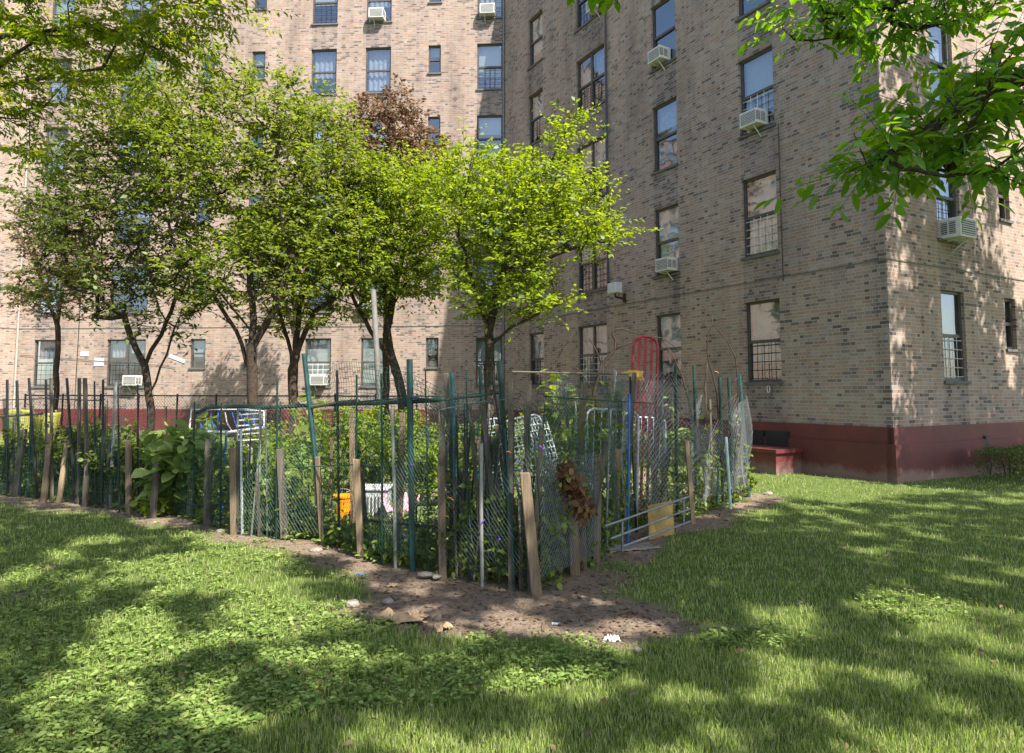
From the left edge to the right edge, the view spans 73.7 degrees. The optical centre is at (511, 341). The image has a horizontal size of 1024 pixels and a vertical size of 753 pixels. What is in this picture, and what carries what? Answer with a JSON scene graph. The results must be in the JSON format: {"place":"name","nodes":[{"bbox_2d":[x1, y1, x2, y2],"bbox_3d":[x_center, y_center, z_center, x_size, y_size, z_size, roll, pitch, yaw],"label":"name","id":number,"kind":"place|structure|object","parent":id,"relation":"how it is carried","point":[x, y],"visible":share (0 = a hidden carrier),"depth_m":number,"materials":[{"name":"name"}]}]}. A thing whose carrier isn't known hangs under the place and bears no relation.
{"place":"outdoors","nodes":[
{"label":"outdoors","id":0,"kind":"place"},
{"bbox_2d":[0,409,1023,752],"bbox_3d":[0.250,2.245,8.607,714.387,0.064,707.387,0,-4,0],"label":"ground","id":1,"kind":"structure","parent":0,"point":[442,593],"depth_m":5.34,"materials":[{"name":"plant"}]},
{"bbox_2d":[0,438,55,489],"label":"garden plant","id":2,"kind":"object","parent":1,"relation":"on","point":[11,440],"visible":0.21,"depth_m":11.04,"materials":[{"name":"green plant"}]},
{"bbox_2d":[1,424,99,491],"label":"garden plant","id":3,"kind":"object","parent":1,"relation":"on","point":[10,436],"visible":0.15,"depth_m":10.82,"materials":[{"name":"green plant"}]},
{"bbox_2d":[0,199,125,437],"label":"purple leaf tree","id":4,"kind":"object","parent":1,"relation":"on","point":[53,314],"visible":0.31,"depth_m":16.45,"materials":[{"name":"green plant"}]},
{"bbox_2d":[35,420,143,483],"bbox_3d":[-7.321,1.927,11.829,1.600,1.119,1.610,0,-4,0],"label":"garden plant","id":5,"kind":"object","parent":1,"relation":"on","point":[123,430],"visible":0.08,"depth_m":12.10,"materials":[{"name":"green plant"}]},
{"bbox_2d":[46,420,144,495],"bbox_3d":[-6.329,1.770,10.444,1.326,1.226,1.360,3,-5,-32],"label":"garden plant","id":6,"kind":"object","parent":1,"relation":"on","point":[57,448],"visible":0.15,"depth_m":10.12,"materials":[{"name":"green plant"}]},
{"bbox_2d":[77,441,148,502],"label":"garden plant","id":7,"kind":"object","parent":1,"relation":"on","point":[97,463],"visible":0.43,"depth_m":9.61,"materials":[{"name":"green plant"}]},
{"bbox_2d":[81,433,151,497],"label":"garden plant","id":8,"kind":"object","parent":1,"relation":"on","point":[133,442],"visible":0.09,"depth_m":9.88,"materials":[{"name":"green plant"}]},
{"bbox_2d":[0,74,234,445],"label":"tree","id":9,"kind":"object","parent":1,"relation":"on","point":[97,202],"visible":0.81,"depth_m":13.36,"materials":[{"name":"green plant"}]},
{"bbox_2d":[0,0,298,202],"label":"overhanging tree","id":10,"kind":"object","parent":1,"relation":"on","point":[126,32],"visible":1,"depth_m":5.33,"materials":[{"name":"green plant"}]},
{"bbox_2d":[129,495,176,517],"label":"garden plant","id":11,"kind":"object","parent":1,"relation":"on","point":[162,504],"visible":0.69,"depth_m":8.82,"materials":[{"name":"green plant"}]},
{"bbox_2d":[131,419,229,513],"bbox_3d":[-4.439,1.648,8.987,1.263,1.251,1.019,0,-4,0],"label":"garden plant","id":12,"kind":"object","parent":1,"relation":"on","point":[167,458],"visible":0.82,"depth_m":8.86,"materials":[{"name":"green plant"}]},
{"bbox_2d":[157,412,226,502],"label":"garden plant","id":13,"kind":"object","parent":1,"relation":"on","point":[206,422],"visible":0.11,"depth_m":9.35,"materials":[{"name":"green plant"}]},
{"bbox_2d":[66,23,363,453],"bbox_3d":[-5.800,-1.798,13.057,5.578,8.731,4.126,0,-4,0],"label":"tree","id":14,"kind":"object","parent":1,"relation":"on","point":[195,159],"visible":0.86,"depth_m":12.92,"materials":[{"name":"green plant"}]},
{"bbox_2d":[186,450,264,508],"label":"garden plant","id":15,"kind":"object","parent":1,"relation":"on","point":[196,477],"visible":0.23,"depth_m":8.91,"materials":[{"name":"green plant"}]},
{"bbox_2d":[189,409,264,472],"bbox_3d":[-4.009,1.633,9.550,1.256,1.361,0.534,0,-4,0],"label":"strap chair","id":16,"kind":"object","parent":1,"relation":"on","point":[223,432],"visible":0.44,"depth_m":9.50,"materials":[{"name":"white plastic"}]},
{"bbox_2d":[213,434,296,498],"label":"garden plant","id":17,"kind":"object","parent":1,"relation":"on","point":[286,458],"visible":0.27,"depth_m":9.62,"materials":[{"name":"green plant"}]},
{"bbox_2d":[24,394,500,456],"bbox_3d":[-6.400,2.086,16.987,12.291,1.560,0.055,0,-4,5],"label":"chain link fence","id":18,"kind":"object","parent":1,"relation":"on","point":[216,402],"visible":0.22,"depth_m":17.09,"materials":[{"name":"black metal"}]},
{"bbox_2d":[218,187,328,441],"bbox_3d":[-7.422,-0.866,21.766,4.065,8.173,2.541,0,-4,0],"label":"tree","id":19,"kind":"object","parent":1,"relation":"on","point":[232,228],"visible":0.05,"depth_m":21.66,"materials":[{"name":"green plant"}]},
{"bbox_2d":[243,420,308,489],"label":"garden plant","id":20,"kind":"object","parent":1,"relation":"on","point":[270,437],"visible":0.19,"depth_m":10.63,"materials":[{"name":"green plant"}]},
{"bbox_2d":[249,442,336,502],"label":"garden plant","id":21,"kind":"object","parent":1,"relation":"on","point":[263,479],"visible":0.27,"depth_m":8.95,"materials":[{"name":"green plant"}]},
{"bbox_2d":[260,482,336,528],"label":"garden plant","id":22,"kind":"object","parent":1,"relation":"on","point":[303,515],"visible":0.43,"depth_m":7.75,"materials":[{"name":"green plant"}]},
{"bbox_2d":[290,393,334,523],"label":"garden plant","id":23,"kind":"object","parent":1,"relation":"on","point":[297,429],"visible":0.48,"depth_m":8.22,"materials":[{"name":"green plant"}]},
{"bbox_2d":[224,80,404,470],"bbox_3d":[-4.020,-1.491,14.223,3.834,8.318,3.462,4,-6,-41],"label":"tree","id":24,"kind":"object","parent":1,"relation":"on","point":[299,340],"visible":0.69,"depth_m":13.90,"materials":[{"name":"green plant"}]},
{"bbox_2d":[287,399,372,494],"bbox_3d":[-2.756,1.625,10.312,1.230,1.493,1.336,0,-4,0],"label":"garden plant","id":25,"kind":"object","parent":1,"relation":"on","point":[341,442],"visible":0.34,"depth_m":10.20,"materials":[{"name":"green plant"}]},
{"bbox_2d":[0,353,742,596],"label":"garden fence","id":26,"kind":"object","parent":1,"relation":"on","point":[488,481],"visible":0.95,"depth_m":6.79,"materials":[{"name":"green wood"}]},
{"bbox_2d":[0,409,60,445],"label":"yellow tarp","id":27,"kind":"object","parent":26,"relation":"hanging from","point":[23,411],"visible":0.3,"depth_m":11.53,"materials":[{"name":"plastic"}]},
{"bbox_2d":[237,408,260,480],"bbox_3d":[-3.287,1.278,8.515,0.329,0.911,0.054,0,-4,0],"label":"metal rack","id":28,"kind":"object","parent":26,"relation":"hanging from","point":[259,418],"visible":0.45,"depth_m":8.54,"materials":[{"name":"metal"}]},
{"bbox_2d":[5,405,756,590],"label":"climbing vines","id":29,"kind":"object","parent":26,"relation":"attached to","point":[550,572],"visible":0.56,"depth_m":7.35,"materials":[{"name":"green plant"}]},
{"bbox_2d":[0,461,746,589],"bbox_3d":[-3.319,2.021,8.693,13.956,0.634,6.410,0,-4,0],"label":"undergrowth","id":30,"kind":"object","parent":1,"relation":"on","point":[477,573],"visible":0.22,"depth_m":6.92,"materials":[{"name":"green plant"}]},
{"bbox_2d":[371,289,380,483],"bbox_3d":[-2.369,0.785,11.975,0.264,3.414,0.120,0,-4,0],"label":"pale pole","id":31,"kind":"object","parent":1,"relation":"on","point":[375,331],"visible":0.52,"depth_m":12.00,"materials":[{"name":"metal"}]},
{"bbox_2d":[339,398,415,483],"bbox_3d":[-2.158,1.638,10.670,1.294,1.521,1.425,0,-4,0],"label":"garden plant","id":32,"kind":"object","parent":1,"relation":"on","point":[361,444],"visible":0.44,"depth_m":10.57,"materials":[{"name":"green plant"}]},
{"bbox_2d":[365,484,392,525],"bbox_3d":[-1.627,1.961,8.097,0.380,0.490,0.380,0,-4,0],"label":"storage bin","id":33,"kind":"object","parent":1,"relation":"on","point":[372,497],"visible":0.23,"depth_m":7.94,"materials":[{"name":"white plastic"}]},
{"bbox_2d":[314,72,461,434],"bbox_3d":[-3.166,-2.063,17.756,3.923,9.971,2.774,0,-4,0],"label":"purple leaf tree","id":34,"kind":"object","parent":1,"relation":"on","point":[403,111],"visible":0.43,"depth_m":17.55,"materials":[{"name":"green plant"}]},
{"bbox_2d":[294,127,483,425],"bbox_3d":[-2.473,-0.873,14.755,3.954,7.149,3.730,0,-4,0],"label":"tree","id":35,"kind":"object","parent":1,"relation":"on","point":[401,246],"visible":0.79,"depth_m":14.25,"materials":[{"name":"green plant"}]},
{"bbox_2d":[4,497,773,645],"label":"leaf litter","id":36,"kind":"object","parent":1,"relation":"on","point":[544,628],"visible":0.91,"depth_m":5.07,"materials":[{"name":"plant"}]},
{"bbox_2d":[0,494,779,648],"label":"soil clods","id":37,"kind":"object","parent":1,"relation":"on","point":[540,619],"visible":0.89,"depth_m":5.13,"materials":[{"name":"soil"}]},
{"bbox_2d":[358,409,438,496],"bbox_3d":[-1.700,1.702,10.336,1.338,1.343,1.143,1,-4,-17],"label":"garden plant","id":38,"kind":"object","parent":1,"relation":"on","point":[397,438],"visible":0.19,"depth_m":10.17,"materials":[{"name":"green plant"}]},
{"bbox_2d":[369,607,428,623],"bbox_3d":[-0.807,1.935,4.831,0.441,0.088,0.192,0,-4,0],"label":"paper scrap","id":39,"kind":"object","parent":1,"relation":"on","point":[400,617],"visible":0.91,"depth_m":4.81,"materials":[{"name":"paper"}]},
{"bbox_2d":[391,433,460,499],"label":"garden plant","id":40,"kind":"object","parent":1,"relation":"on","point":[433,461],"visible":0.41,"depth_m":9.64,"materials":[{"name":"green plant"}]},
{"bbox_2d":[328,422,524,453],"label":"hedge","id":41,"kind":"object","parent":1,"relation":"on","point":[460,448],"visible":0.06,"depth_m":17.15,"materials":[{"name":"green plant"}]},
{"bbox_2d":[0,487,988,752],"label":"ground cover","id":42,"kind":"object","parent":1,"relation":"on","point":[78,743],"visible":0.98,"depth_m":3.93,"materials":[{"name":"green plant"}]},
{"bbox_2d":[462,411,531,499],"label":"garden plant","id":43,"kind":"object","parent":1,"relation":"on","point":[520,415],"visible":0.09,"depth_m":9.59,"materials":[{"name":"green plant"}]},
{"bbox_2d":[0,488,1006,752],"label":"fallen leaves","id":44,"kind":"object","parent":1,"relation":"on","point":[738,650],"visible":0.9,"depth_m":3.90,"materials":[{"name":"brown plant"}]},
{"bbox_2d":[1,497,1012,752],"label":"twig litter","id":45,"kind":"object","parent":1,"relation":"on","point":[525,611],"visible":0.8,"depth_m":5.00,"materials":[{"name":"wood"}]},
{"bbox_2d":[0,0,1023,483],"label":"apartment building","id":46,"kind":"structure","parent":1,"relation":"on","point":[862,348],"depth_m":17.22,"materials":[{"name":"brick"}]},
{"bbox_2d":[13,2,35,407],"bbox_3d":[-18.663,-5.474,26.167,0.060,16.000,0.052,0,-4,0],"label":"drain pipe","id":47,"kind":"object","parent":46,"relation":"attached to","point":[20,268],"visible":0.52,"depth_m":25.81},
{"bbox_2d":[31,340,54,387],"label":"window","id":48,"kind":"structure","parent":46,"relation":"in","point":[47,347],"depth_m":25.85,"materials":[{"name":"brown metal"}]},
{"bbox_2d":[104,339,145,387],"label":"window","id":49,"kind":"structure","parent":46,"relation":"in","point":[121,349],"depth_m":25.62,"materials":[{"name":"glass"}]},
{"bbox_2d":[188,339,205,368],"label":"window","id":50,"kind":"structure","parent":46,"relation":"in","point":[199,344],"depth_m":25.49,"materials":[{"name":"glass"}]},
{"bbox_2d":[302,338,330,387],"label":"window","id":51,"kind":"structure","parent":46,"relation":"in","point":[318,353],"depth_m":25.17,"materials":[{"name":"glass"}]},
{"bbox_2d":[309,50,336,95],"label":"window","id":52,"kind":"structure","parent":46,"relation":"in","point":[325,60],"depth_m":26.01,"materials":[{"name":"glass"}]},
{"bbox_2d":[311,0,337,25],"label":"window","id":53,"kind":"structure","parent":46,"relation":"in","point":[320,3],"depth_m":26.04,"materials":[{"name":"glass"}]},
{"bbox_2d":[359,338,382,387],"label":"window","id":54,"kind":"structure","parent":46,"relation":"in","point":[367,347],"depth_m":25.03,"materials":[{"name":"glass"}]},
{"bbox_2d":[368,7,385,25],"bbox_3d":[-5.078,-12.178,25.692,0.574,0.610,0.390,0,-4,4],"label":"air conditioner","id":55,"kind":"object","parent":46,"relation":"attached to","point":[376,13],"visible":1,"depth_m":25.52,"materials":[{"name":"plastic"}]},
{"bbox_2d":[365,48,390,93],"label":"window","id":56,"kind":"structure","parent":46,"relation":"in","point":[379,70],"depth_m":25.85,"materials":[{"name":"glass"}]},
{"bbox_2d":[365,0,392,23],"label":"window","id":57,"kind":"structure","parent":46,"relation":"in","point":[373,3],"depth_m":25.93,"materials":[{"name":"glass"}]},
{"bbox_2d":[424,338,438,368],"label":"window","id":58,"kind":"structure","parent":46,"relation":"in","point":[432,344],"depth_m":24.81,"materials":[{"name":"glass"}]},
{"bbox_2d":[427,46,441,74],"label":"window","id":59,"kind":"structure","parent":46,"relation":"in","point":[434,51],"depth_m":25.63,"materials":[{"name":"glass"}]},
{"bbox_2d":[475,338,501,387],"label":"window","id":60,"kind":"structure","parent":46,"relation":"in","point":[480,342],"depth_m":24.75,"materials":[{"name":"glass"}]},
{"bbox_2d":[477,116,501,162],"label":"window","id":61,"kind":"structure","parent":46,"relation":"in","point":[493,124],"depth_m":25.38,"materials":[{"name":"glass"}]},
{"bbox_2d":[476,44,502,90],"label":"window","id":62,"kind":"structure","parent":46,"relation":"in","point":[489,56],"depth_m":25.55,"materials":[{"name":"glass"}]},
{"bbox_2d":[502,0,503,379],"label":"drain pipe","id":63,"kind":"object","parent":46,"relation":"attached to","point":[503,178],"visible":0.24,"depth_m":25.07,"materials":[{"name":"metal"}]},
{"bbox_2d":[527,10,542,70],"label":"window","id":64,"kind":"structure","parent":46,"relation":"in","point":[538,20],"depth_m":23.69,"materials":[{"name":"glass"}]},
{"bbox_2d":[529,89,543,145],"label":"window","id":65,"kind":"structure","parent":46,"relation":"in","point":[538,97],"depth_m":23.50,"materials":[{"name":"glass"}]},
{"bbox_2d":[531,332,543,386],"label":"window","id":66,"kind":"structure","parent":46,"relation":"in","point":[539,337],"depth_m":22.86,"materials":[{"name":"glass"}]},
{"bbox_2d":[574,0,600,33],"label":"window","id":67,"kind":"structure","parent":46,"relation":"in","point":[579,2],"depth_m":21.15,"materials":[{"name":"blue metal"}]},
{"bbox_2d":[575,44,604,118],"bbox_3d":[2.425,-7.796,20.563,0.295,1.810,1.520,2,-5,-30],"label":"window","id":68,"kind":"structure","parent":46,"relation":"in","point":[589,78],"depth_m":20.58,"materials":[{"name":"glass"}]},
{"bbox_2d":[575,230,606,295],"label":"window","id":69,"kind":"structure","parent":46,"relation":"in","point":[595,286],"depth_m":20.25,"materials":[{"name":"grey metal"}]},
{"bbox_2d":[578,136,605,203],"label":"window","id":70,"kind":"structure","parent":46,"relation":"in","point":[597,148],"depth_m":20.37,"materials":[{"name":"glass"}]},
{"bbox_2d":[576,323,608,386],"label":"window","id":71,"kind":"structure","parent":46,"relation":"in","point":[591,331],"depth_m":19.99,"materials":[{"name":"glass"}]},
{"bbox_2d":[604,0,608,283],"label":"drain pipe","id":72,"kind":"object","parent":46,"relation":"attached to","point":[606,132],"visible":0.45,"depth_m":19.62,"materials":[{"name":"metal"}]},
{"bbox_2d":[647,45,670,69],"bbox_3d":[3.809,-7.273,17.680,0.390,0.560,0.484,2,-5,-30],"label":"air conditioner","id":73,"kind":"object","parent":46,"relation":"attached to","point":[658,55],"visible":0.93,"depth_m":17.55,"materials":[{"name":"plastic"}]},
{"bbox_2d":[649,0,676,74],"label":"window","id":74,"kind":"structure","parent":46,"relation":"in","point":[655,38],"depth_m":18.03,"materials":[{"name":"brown metal"}]},
{"bbox_2d":[651,98,678,175],"bbox_3d":[4.003,-5.265,17.589,0.295,1.810,0.990,2,-5,-30],"label":"window","id":75,"kind":"structure","parent":46,"relation":"in","point":[668,113],"depth_m":17.82,"materials":[{"name":"glass"}]},
{"bbox_2d":[652,204,680,279],"bbox_3d":[3.987,-2.528,17.377,0.260,1.810,0.990,2,-5,-30],"label":"window","id":76,"kind":"structure","parent":46,"relation":"in","point":[669,243],"depth_m":17.55,"materials":[{"name":"glass"}]},
{"bbox_2d":[655,257,678,279],"bbox_3d":[3.893,-1.799,17.124,0.390,0.560,0.484,2,-5,-30],"label":"air conditioner","id":77,"kind":"object","parent":46,"relation":"attached to","point":[666,265],"visible":1,"depth_m":16.98,"materials":[{"name":"plastic"}]},
{"bbox_2d":[654,313,682,385],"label":"window","id":78,"kind":"structure","parent":46,"relation":"in","point":[670,323],"depth_m":17.39,"materials":[{"name":"glass"}]},
{"bbox_2d":[739,107,768,136],"bbox_3d":[5.276,-4.727,14.901,0.390,0.560,0.484,2,-5,-30],"label":"air conditioner","id":79,"kind":"object","parent":46,"relation":"attached to","point":[753,119],"visible":1,"depth_m":14.77,"materials":[{"name":"plastic"}]},
{"bbox_2d":[737,46,775,140],"bbox_3d":[5.430,-5.454,15.049,0.260,1.810,1.010,2,-5,-30],"label":"window","id":80,"kind":"structure","parent":46,"relation":"in","point":[758,81],"depth_m":15.19,"materials":[{"name":"glass"}]},
{"bbox_2d":[740,170,779,260],"bbox_3d":[5.430,-2.716,14.845,0.260,1.810,1.010,2,-5,-30],"label":"window","id":81,"kind":"structure","parent":46,"relation":"in","point":[763,233],"depth_m":14.97,"materials":[{"name":"glass"}]},
{"bbox_2d":[743,298,783,384],"bbox_3d":[5.430,0.021,14.641,0.260,1.810,1.010,2,-5,-30],"label":"window","id":82,"kind":"structure","parent":46,"relation":"in","point":[766,342],"depth_m":14.77,"materials":[{"name":"glass"}]},
{"bbox_2d":[928,19,950,106],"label":"window","id":83,"kind":"structure","parent":46,"relation":"in","point":[933,31],"depth_m":13.93,"materials":[{"name":"glass"}]},
{"bbox_2d":[936,163,964,245],"bbox_3d":[8.517,-2.815,13.514,0.900,1.810,0.295,2,-5,-30],"label":"window","id":84,"kind":"structure","parent":46,"relation":"in","point":[941,205],"depth_m":13.67,"materials":[{"name":"glass"}]},
{"bbox_2d":[941,290,971,383],"bbox_3d":[8.526,-0.079,13.295,0.900,1.810,0.260,2,-5,-30],"label":"window","id":85,"kind":"structure","parent":46,"relation":"in","point":[946,296],"depth_m":13.47,"materials":[{"name":"glass"}]},
{"bbox_2d":[937,216,976,252],"bbox_3d":[8.587,-2.045,13.211,0.574,0.612,0.490,2,-5,-30],"label":"air conditioner","id":86,"kind":"object","parent":46,"relation":"attached to","point":[956,229],"visible":0.94,"depth_m":13.05,"materials":[{"name":"plastic"}]},
{"bbox_2d":[1004,299,1020,351],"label":"window","id":87,"kind":"structure","parent":46,"relation":"in","point":[1008,323],"depth_m":14.48,"materials":[{"name":"glass"}]},
{"bbox_2d":[506,414,554,509],"bbox_3d":[0.220,1.348,7.394,0.622,1.115,0.294,0,-4,0],"label":"woven lounger","id":88,"kind":"object","parent":1,"relation":"on","point":[546,447],"visible":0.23,"depth_m":7.44,"materials":[{"name":"plastic"}]},
{"bbox_2d":[409,96,663,437],"bbox_3d":[0.458,-0.974,12.757,4.757,7.054,3.631,0,-4,0],"label":"tree","id":89,"kind":"object","parent":1,"relation":"on","point":[499,217],"visible":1,"depth_m":12.27,"materials":[{"name":"green plant"}]},
{"bbox_2d":[516,369,604,495],"bbox_3d":[0.574,1.253,8.246,1.079,1.928,0.973,0,-4,0],"label":"garden plant","id":90,"kind":"object","parent":1,"relation":"on","point":[569,388],"visible":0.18,"depth_m":8.16,"materials":[{"name":"green plant"}]},
{"bbox_2d":[538,515,583,569],"bbox_3d":[0.431,1.848,6.376,0.441,0.460,0.408,0,-4,0],"label":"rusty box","id":91,"kind":"object","parent":1,"relation":"on","point":[582,558],"visible":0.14,"depth_m":6.18,"materials":[{"name":"metal"}]},
{"bbox_2d":[558,374,619,485],"bbox_3d":[1.047,1.335,8.872,0.741,1.857,0.720,4,-6,-43],"label":"garden plant","id":92,"kind":"object","parent":1,"relation":"on","point":[596,422],"visible":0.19,"depth_m":8.86,"materials":[{"name":"green plant"}]},
{"bbox_2d":[584,408,639,529],"bbox_3d":[1.179,1.514,8.120,0.719,1.449,0.185,0,-4,0],"label":"barred frame","id":93,"kind":"object","parent":1,"relation":"on","point":[637,447],"visible":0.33,"depth_m":8.15,"materials":[{"name":"white metal"}]},
{"bbox_2d":[491,365,752,590],"bbox_3d":[1.604,1.294,8.257,1.058,2.084,6.277,-3,-5,34],"label":"garden fence","id":94,"kind":"object","parent":1,"relation":"on","point":[598,468],"visible":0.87,"depth_m":7.27,"materials":[{"name":"green wood"}]},
{"bbox_2d":[546,456,597,527],"bbox_3d":[0.551,1.322,5.984,0.384,0.659,0.541,-4,-6,43],"label":"dry leaf bunch","id":95,"kind":"object","parent":94,"relation":"hanging from","point":[577,495],"visible":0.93,"depth_m":5.93,"materials":[{"name":"plant"}]},
{"bbox_2d":[511,370,644,380],"bbox_3d":[0.787,0.378,7.880,2.085,0.131,0.174,3,-5,-37],"label":"broom","id":96,"kind":"object","parent":94,"relation":"on","point":[632,371],"visible":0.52,"depth_m":8.02,"materials":[{"name":"yellow plastic"}]},
{"bbox_2d":[557,328,688,456],"bbox_3d":[1.615,1.063,9.848,1.918,2.533,0.048,0,-4,0],"label":"bare tree","id":97,"kind":"object","parent":1,"relation":"on","point":[602,363],"visible":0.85,"depth_m":9.90,"materials":[{"name":"brown plant"}]},
{"bbox_2d":[559,425,702,469],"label":"hedge","id":98,"kind":"object","parent":1,"relation":"on","point":[683,432],"visible":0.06,"depth_m":14.82,"materials":[{"name":"green plant"}]},
{"bbox_2d":[608,541,660,552],"bbox_3d":[1.213,2.098,7.001,0.652,0.036,0.338,1,-4,-17],"label":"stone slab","id":99,"kind":"object","parent":1,"relation":"on","point":[639,546],"visible":0.79,"depth_m":6.96,"materials":[{"name":"stone"}]},
{"bbox_2d":[631,335,658,518],"bbox_3d":[1.644,1.090,8.585,0.445,2.350,0.036,0,-4,0],"label":"trellis","id":100,"kind":"object","parent":1,"relation":"on","point":[645,337],"visible":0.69,"depth_m":8.62,"materials":[{"name":"metal"}]},
{"bbox_2d":[604,495,690,551],"bbox_3d":[1.516,1.896,7.110,0.150,0.328,2.021,-3,-5,36],"label":"bed frame rail","id":101,"kind":"object","parent":1,"relation":"on","point":[623,533],"visible":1,"depth_m":6.95,"materials":[{"name":"metal"}]},
{"bbox_2d":[646,501,673,539],"bbox_3d":[1.656,1.990,7.608,0.533,0.360,0.065,4,-6,-43],"label":"board","id":102,"kind":"object","parent":1,"relation":"on","point":[660,513],"visible":0.79,"depth_m":7.58,"materials":[{"name":"wood"}]},
{"bbox_2d":[660,396,687,494],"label":"garden plant","id":103,"kind":"object","parent":1,"relation":"on","point":[681,459],"visible":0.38,"depth_m":10.05,"materials":[{"name":"green plant"}]},
{"bbox_2d":[668,315,738,502],"bbox_3d":[2.740,1.005,9.752,1.004,2.781,0.038,0,-4,0],"label":"bare tree","id":104,"kind":"object","parent":1,"relation":"on","point":[737,394],"visible":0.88,"depth_m":9.77,"materials":[{"name":"brown plant"}]},
{"bbox_2d":[567,0,1023,230],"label":"overhanging tree","id":105,"kind":"object","parent":1,"relation":"on","point":[895,152],"visible":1,"depth_m":4.28,"materials":[{"name":"green plant"}]},
{"bbox_2d":[970,444,1023,477],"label":"hedge","id":106,"kind":"object","parent":1,"relation":"on","point":[1011,452],"visible":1,"depth_m":12.50,"materials":[{"name":"green plant"}]},
{"bbox_2d":[0,462,1023,752],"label":"grass","id":107,"kind":"structure","parent":0,"point":[904,730],"depth_m":3.95,"materials":[{"name":"plant"}]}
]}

